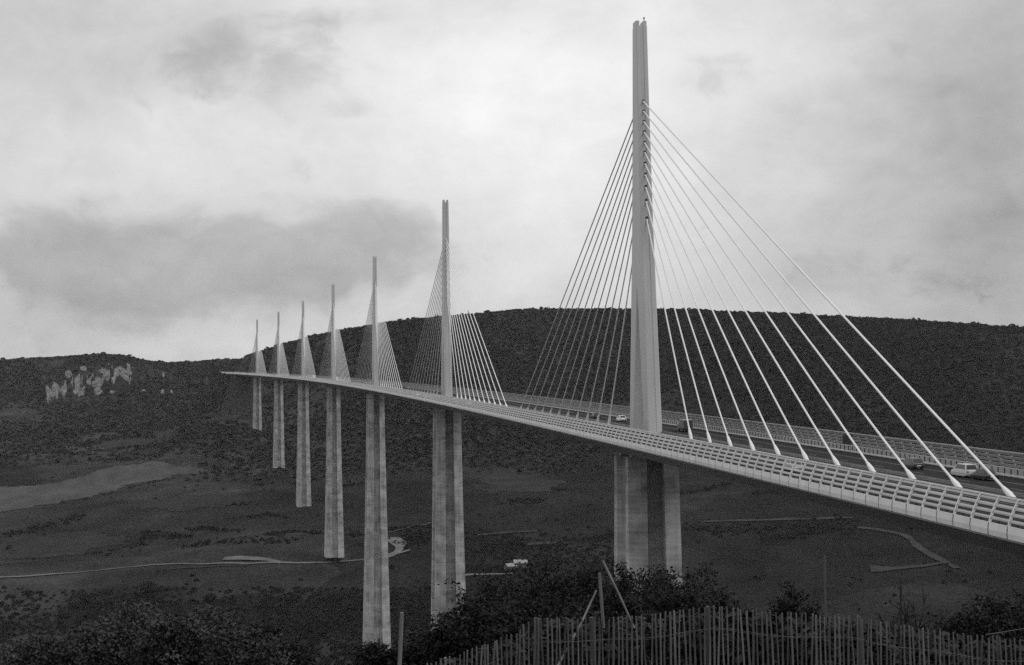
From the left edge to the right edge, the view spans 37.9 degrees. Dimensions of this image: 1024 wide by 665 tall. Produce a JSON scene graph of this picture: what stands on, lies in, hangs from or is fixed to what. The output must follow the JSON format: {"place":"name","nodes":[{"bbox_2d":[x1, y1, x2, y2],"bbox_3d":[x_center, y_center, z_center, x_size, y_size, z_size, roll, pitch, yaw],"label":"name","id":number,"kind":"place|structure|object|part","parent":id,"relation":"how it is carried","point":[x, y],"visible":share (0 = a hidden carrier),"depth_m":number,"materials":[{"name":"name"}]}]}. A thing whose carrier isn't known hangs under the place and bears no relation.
{"place":"outdoors","nodes":[
{"label":"outdoors","id":0,"kind":"place"},
{"bbox_2d":[10,530,129,558],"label":"field","id":1,"kind":"structure","parent":0,"point":[72,543],"depth_m":1472.41,"materials":[{"name":"grey plant"}]},
{"bbox_2d":[0,461,207,511],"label":"field","id":2,"kind":"structure","parent":0,"point":[114,478],"depth_m":1932.00,"materials":[{"name":"grey plant"}]},
{"bbox_2d":[46,363,172,401],"bbox_3d":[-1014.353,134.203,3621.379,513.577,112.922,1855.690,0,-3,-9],"label":"cliff","id":3,"kind":"structure","parent":0,"point":[79,391],"depth_m":3028.39,"materials":[{"name":"stone"}]},
{"bbox_2d":[0,549,408,576],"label":"valley road","id":4,"kind":"structure","parent":0,"point":[212,563],"depth_m":1296.90,"materials":[{"name":"grey asphalt"}]},
{"bbox_2d":[170,565,240,568],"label":"farm track","id":5,"kind":"structure","parent":0,"point":[206,566],"depth_m":1276.61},
{"bbox_2d":[223,556,282,562],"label":"farm track","id":6,"kind":"structure","parent":0,"point":[247,558],"depth_m":1299.87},
{"bbox_2d":[388,537,406,557],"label":"farm track","id":7,"kind":"structure","parent":0,"point":[399,547],"depth_m":1357.44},
{"bbox_2d":[388,522,431,532],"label":"farm track","id":8,"kind":"structure","parent":0,"point":[408,527],"depth_m":1426.92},
{"bbox_2d":[465,573,511,574],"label":"farm track","id":9,"kind":"structure","parent":0,"point":[486,573],"depth_m":1251.04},
{"bbox_2d":[478,530,537,534],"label":"farm track","id":10,"kind":"structure","parent":0,"point":[508,532],"depth_m":1389.76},
{"bbox_2d":[0,309,1023,664],"bbox_3d":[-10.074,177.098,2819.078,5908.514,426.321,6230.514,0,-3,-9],"label":"ground","id":11,"kind":"structure","parent":0,"point":[740,559],"depth_m":1521.66,"materials":[{"name":"plant"}]},
{"bbox_2d":[21,589,36,597],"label":"tree","id":12,"kind":"object","parent":11,"relation":"on","point":[28,593],"visible":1,"depth_m":1196.75,"materials":[{"name":"black plant"}]},
{"bbox_2d":[0,631,96,664],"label":"shrub","id":13,"kind":"object","parent":11,"relation":"on","point":[38,651],"visible":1,"depth_m":24.84,"materials":[{"name":"black plant"}]},
{"bbox_2d":[25,621,132,664],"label":"shrub","id":14,"kind":"object","parent":11,"relation":"on","point":[98,652],"visible":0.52,"depth_m":25.82,"materials":[{"name":"black plant"}]},
{"bbox_2d":[78,592,94,601],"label":"tree","id":15,"kind":"object","parent":11,"relation":"on","point":[84,596],"visible":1,"depth_m":1178.67,"materials":[{"name":"black plant"}]},
{"bbox_2d":[100,437,172,449],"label":"pasture","id":16,"kind":"structure","parent":11,"relation":"on","point":[128,442],"depth_m":2266.29,"materials":[{"name":"grey plant"}]},
{"bbox_2d":[96,598,188,664],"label":"shrub","id":17,"kind":"object","parent":11,"relation":"on","point":[133,618],"visible":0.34,"depth_m":26.77,"materials":[{"name":"black plant"}]},
{"bbox_2d":[132,581,157,592],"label":"tree","id":18,"kind":"object","parent":11,"relation":"on","point":[148,586],"visible":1,"depth_m":1190.54,"materials":[{"name":"black plant"}]},
{"bbox_2d":[104,611,230,664],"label":"shrub","id":19,"kind":"object","parent":11,"relation":"on","point":[170,641],"visible":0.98,"depth_m":24.72,"materials":[{"name":"black plant"}]},
{"bbox_2d":[204,593,216,600],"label":"tree","id":20,"kind":"object","parent":11,"relation":"on","point":[209,597],"visible":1,"depth_m":1167.28,"materials":[{"name":"black plant"}]},
{"bbox_2d":[177,601,271,664],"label":"shrub","id":21,"kind":"object","parent":11,"relation":"on","point":[218,622],"visible":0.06,"depth_m":26.92,"materials":[{"name":"black plant"}]},
{"bbox_2d":[197,628,294,664],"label":"shrub","id":22,"kind":"object","parent":11,"relation":"on","point":[246,647],"visible":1,"depth_m":24.78,"materials":[{"name":"black plant"}]},
{"bbox_2d":[246,618,285,643],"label":"shrub","id":23,"kind":"object","parent":11,"relation":"on","point":[277,633],"visible":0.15,"depth_m":26.94,"materials":[{"name":"black plant"}]},
{"bbox_2d":[276,643,325,664],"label":"shrub","id":24,"kind":"object","parent":11,"relation":"on","point":[299,655],"visible":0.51,"depth_m":25.88,"materials":[{"name":"black plant"}]},
{"bbox_2d":[344,638,397,664],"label":"shrub","id":25,"kind":"object","parent":11,"relation":"on","point":[374,653],"visible":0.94,"depth_m":27.81,"materials":[{"name":"black plant"}]},
{"bbox_2d":[398,612,403,664],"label":"wooden post","id":26,"kind":"object","parent":11,"relation":"on","point":[400,645],"visible":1,"depth_m":20.78,"materials":[{"name":"grey wood"}]},
{"bbox_2d":[387,627,431,664],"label":"shrub","id":27,"kind":"object","parent":11,"relation":"on","point":[411,655],"visible":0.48,"depth_m":27.76,"materials":[{"name":"black plant"}]},
{"bbox_2d":[413,610,492,664],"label":"shrub","id":28,"kind":"object","parent":11,"relation":"on","point":[442,641],"visible":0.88,"depth_m":26.77,"materials":[{"name":"black plant"}]},
{"bbox_2d":[427,591,516,654],"bbox_3d":[-0.567,5.913,27.957,2.066,2.144,1.649,-2,-3,27],"label":"shrub","id":29,"kind":"object","parent":11,"relation":"on","point":[469,608],"visible":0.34,"depth_m":27.70,"materials":[{"name":"black plant"}]},
{"bbox_2d":[437,566,538,636],"bbox_3d":[-0.026,5.941,28.816,2.319,2.764,2.146,-2,-3,26],"label":"shrub","id":30,"kind":"object","parent":11,"relation":"on","point":[484,582],"visible":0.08,"depth_m":28.75,"materials":[{"name":"black plant"}]},
{"bbox_2d":[504,563,516,569],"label":"farm building","id":31,"kind":"structure","parent":11,"relation":"on","point":[509,565],"depth_m":1268.16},
{"bbox_2d":[0,306,1023,489],"bbox_3d":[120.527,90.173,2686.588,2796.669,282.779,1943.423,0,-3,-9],"label":"forest","id":32,"kind":"object","parent":11,"relation":"on","point":[123,424],"visible":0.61,"depth_m":2307.31,"materials":[{"name":"black plant"}]},
{"bbox_2d":[0,378,1023,664],"bbox_3d":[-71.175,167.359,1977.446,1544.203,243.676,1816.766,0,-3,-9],"label":"scrub","id":33,"kind":"object","parent":11,"relation":"on","point":[416,538],"visible":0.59,"depth_m":1206.03,"materials":[{"name":"black plant"}]},
{"bbox_2d":[466,472,565,493],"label":"pasture","id":34,"kind":"structure","parent":11,"relation":"on","point":[509,482],"depth_m":1727.17,"materials":[{"name":"grey plant"}]},
{"bbox_2d":[513,559,527,567],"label":"farm building","id":35,"kind":"structure","parent":11,"relation":"on","point":[521,563],"depth_m":1275.43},
{"bbox_2d":[459,589,589,653],"bbox_3d":[0.244,5.476,25.849,2.047,1.864,2.011,-3,-4,42],"label":"shrub","id":36,"kind":"object","parent":11,"relation":"on","point":[506,610],"visible":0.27,"depth_m":25.93,"materials":[{"name":"black plant"}]},
{"bbox_2d":[477,551,584,612],"bbox_3d":[0.503,5.782,28.967,2.316,3.094,2.234,-1,-3,10],"label":"shrub","id":37,"kind":"object","parent":11,"relation":"on","point":[538,579],"visible":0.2,"depth_m":28.76,"materials":[{"name":"black plant"}]},
{"bbox_2d":[489,590,616,663],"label":"shrub","id":38,"kind":"object","parent":11,"relation":"on","point":[561,610],"visible":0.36,"depth_m":25.42,"materials":[{"name":"black plant"}]},
{"bbox_2d":[557,590,596,664],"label":"stick","id":39,"kind":"object","parent":11,"relation":"on","point":[574,635],"visible":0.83,"depth_m":20.89,"materials":[{"name":"grey wood"}]},
{"bbox_2d":[548,557,633,641],"bbox_3d":[1.387,5.838,28.948,2.479,2.998,2.339,1,-3,-27],"label":"shrub","id":40,"kind":"object","parent":11,"relation":"on","point":[583,585],"visible":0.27,"depth_m":28.72,"materials":[{"name":"black plant"}]},
{"bbox_2d":[600,553,602,593],"bbox_3d":[1.323,3.932,21.701,0.019,1.432,0.108,-3,-4,36],"label":"stick","id":41,"kind":"object","parent":11,"relation":"on","point":[601,571],"visible":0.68,"depth_m":21.69,"materials":[{"name":"grey wood"}]},
{"bbox_2d":[598,573,605,659],"bbox_3d":[1.323,4.594,21.498,0.062,2.252,0.188,-3,-4,33],"label":"stake","id":42,"kind":"object","parent":11,"relation":"on","point":[601,596],"visible":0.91,"depth_m":21.48,"materials":[{"name":"grey wood"}]},
{"bbox_2d":[587,561,656,626],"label":"shrub","id":43,"kind":"object","parent":11,"relation":"on","point":[622,585],"visible":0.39,"depth_m":27.87,"materials":[{"name":"black plant"}]},
{"bbox_2d":[221,17,1023,649],"bbox_3d":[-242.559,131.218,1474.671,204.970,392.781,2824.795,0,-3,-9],"label":"cable stayed viaduct","id":44,"kind":"object","parent":11,"relation":"on","point":[651,445],"visible":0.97,"depth_m":306.47,"materials":[{"name":"paint"}]},
{"bbox_2d":[591,413,600,417],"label":"car","id":45,"kind":"object","parent":44,"relation":"on","point":[594,415],"visible":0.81,"depth_m":387.18,"materials":[{"name":"black paint"}]},
{"bbox_2d":[616,415,625,420],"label":"car","id":46,"kind":"object","parent":44,"relation":"on","point":[621,418],"visible":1,"depth_m":366.37,"materials":[{"name":"white paint"}]},
{"bbox_2d":[677,419,692,431],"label":"delivery van","id":47,"kind":"object","parent":44,"relation":"on","point":[682,424],"visible":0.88,"depth_m":308.80,"materials":[{"name":"grey paint"}]},
{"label":"rear door","id":48,"kind":"part","parent":47,"relation":"part of","materials":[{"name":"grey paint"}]},
{"bbox_2d":[784,460,804,470],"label":"car","id":49,"kind":"object","parent":44,"relation":"on","point":[793,462],"visible":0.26,"depth_m":194.77,"materials":[{"name":"silver paint"}]},
{"bbox_2d":[842,434,852,443],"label":"road sign","id":50,"kind":"object","parent":44,"relation":"on","point":[846,439],"visible":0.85,"depth_m":231.82,"materials":[{"name":"grey metal"}]},
{"bbox_2d":[900,457,924,468],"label":"car","id":51,"kind":"object","parent":44,"relation":"on","point":[912,463],"visible":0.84,"depth_m":197.34,"materials":[{"name":"grey paint"}]},
{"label":"rear window","id":52,"kind":"part","parent":51,"relation":"part of","materials":[{"name":"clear glass"}]},
{"bbox_2d":[951,463,977,477],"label":"car","id":53,"kind":"object","parent":44,"relation":"on","point":[963,470],"visible":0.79,"depth_m":183.14,"materials":[{"name":"paint"}]},
{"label":"side window","id":54,"kind":"part","parent":53,"relation":"part of","materials":[{"name":"grey glass"}]},
{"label":"rear window","id":55,"kind":"part","parent":53,"relation":"part of","materials":[{"name":"black glass"}]},
{"bbox_2d":[971,468,998,480],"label":"car","id":56,"kind":"object","parent":44,"relation":"on","point":[982,474],"visible":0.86,"depth_m":178.62,"materials":[{"name":"black paint"}]},
{"bbox_2d":[602,560,650,664],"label":"stick","id":57,"kind":"object","parent":11,"relation":"on","point":[611,578],"visible":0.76,"depth_m":21.69,"materials":[{"name":"grey wood"}]},
{"bbox_2d":[619,564,677,618],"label":"shrub","id":58,"kind":"object","parent":11,"relation":"on","point":[647,580],"visible":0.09,"depth_m":27.86,"materials":[{"name":"black plant"}]},
{"bbox_2d":[623,584,715,664],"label":"shrub","id":59,"kind":"object","parent":11,"relation":"on","point":[678,601],"visible":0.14,"depth_m":25.38,"materials":[{"name":"black plant"}]},
{"bbox_2d":[630,562,732,617],"bbox_3d":[3.251,5.441,26.977,1.881,2.563,2.152,0,-3,-16],"label":"shrub","id":60,"kind":"object","parent":11,"relation":"on","point":[686,577],"visible":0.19,"depth_m":26.98,"materials":[{"name":"black plant"}]},
{"bbox_2d":[706,585,742,618],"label":"shrub","id":61,"kind":"object","parent":11,"relation":"on","point":[725,598],"visible":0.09,"depth_m":26.87,"materials":[{"name":"black plant"}]},
{"bbox_2d":[427,605,1022,664],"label":"paling fence","id":62,"kind":"object","parent":11,"relation":"on","point":[707,639],"visible":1,"depth_m":19.99,"materials":[{"name":"grey wood"}]},
{"bbox_2d":[438,611,1023,664],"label":"undergrowth","id":63,"kind":"object","parent":11,"relation":"on","point":[648,629],"visible":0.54,"depth_m":21.10,"materials":[{"name":"black plant"}]},
{"bbox_2d":[482,628,991,664],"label":"undergrowth stalks","id":64,"kind":"object","parent":11,"relation":"on","point":[719,659],"visible":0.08,"depth_m":21.33,"materials":[{"name":"black plant"}]},
{"bbox_2d":[715,598,774,637],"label":"shrub","id":65,"kind":"object","parent":11,"relation":"on","point":[737,606],"visible":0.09,"depth_m":24.98,"materials":[{"name":"black plant"}]},
{"bbox_2d":[761,580,833,661],"bbox_3d":[4.879,5.421,25.934,1.211,2.192,1.114,0,-3,-6],"label":"shrub","id":66,"kind":"object","parent":11,"relation":"on","point":[792,604],"visible":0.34,"depth_m":25.81,"materials":[{"name":"black plant"}]},
{"bbox_2d":[824,556,827,660],"bbox_3d":[4.734,4.340,22.501,0.034,1.932,0.133,-1,-3,9],"label":"wooden post","id":67,"kind":"object","parent":11,"relation":"on","point":[825,603],"visible":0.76,"depth_m":22.49,"materials":[{"name":"grey wood"}]},
{"bbox_2d":[858,572,951,638],"bbox_3d":[6.217,4.981,24.024,1.276,2.283,1.579,0,-3,-20],"label":"shrub","id":68,"kind":"object","parent":11,"relation":"on","point":[908,615],"visible":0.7,"depth_m":23.88,"materials":[{"name":"black plant"}]},
{"bbox_2d":[907,607,980,643],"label":"shrub","id":69,"kind":"object","parent":11,"relation":"on","point":[956,625],"visible":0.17,"depth_m":26.89,"materials":[{"name":"black plant"}]},
{"bbox_2d":[953,590,1023,647],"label":"shrub","id":70,"kind":"object","parent":11,"relation":"on","point":[999,618],"visible":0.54,"depth_m":25.84,"materials":[{"name":"black plant"}]},
{"bbox_2d":[1007,588,1023,632],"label":"shrub","id":71,"kind":"object","parent":11,"relation":"on","point":[1017,595],"visible":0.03,"depth_m":26.86,"materials":[{"name":"black plant"}]},
{"bbox_2d":[0,0,1023,361],"label":"sky","id":72,"kind":"structure","parent":0,"point":[177,176],"materials":[{"name":"grey"}]},
{"bbox_2d":[527,541,555,544],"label":"farm track","id":73,"kind":"structure","parent":0,"point":[530,543],"depth_m":1354.49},
{"bbox_2d":[705,517,852,521],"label":"farm track","id":74,"kind":"structure","parent":0,"point":[774,519],"depth_m":1407.43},
{"bbox_2d":[870,562,941,571],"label":"earth track","id":75,"kind":"structure","parent":0,"point":[879,568],"depth_m":1222.08,"materials":[{"name":"grey soil"}]},
{"bbox_2d":[857,527,960,567],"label":"earth track","id":76,"kind":"structure","parent":0,"point":[916,545],"depth_m":1283.98,"materials":[{"name":"grey soil"}]}
]}

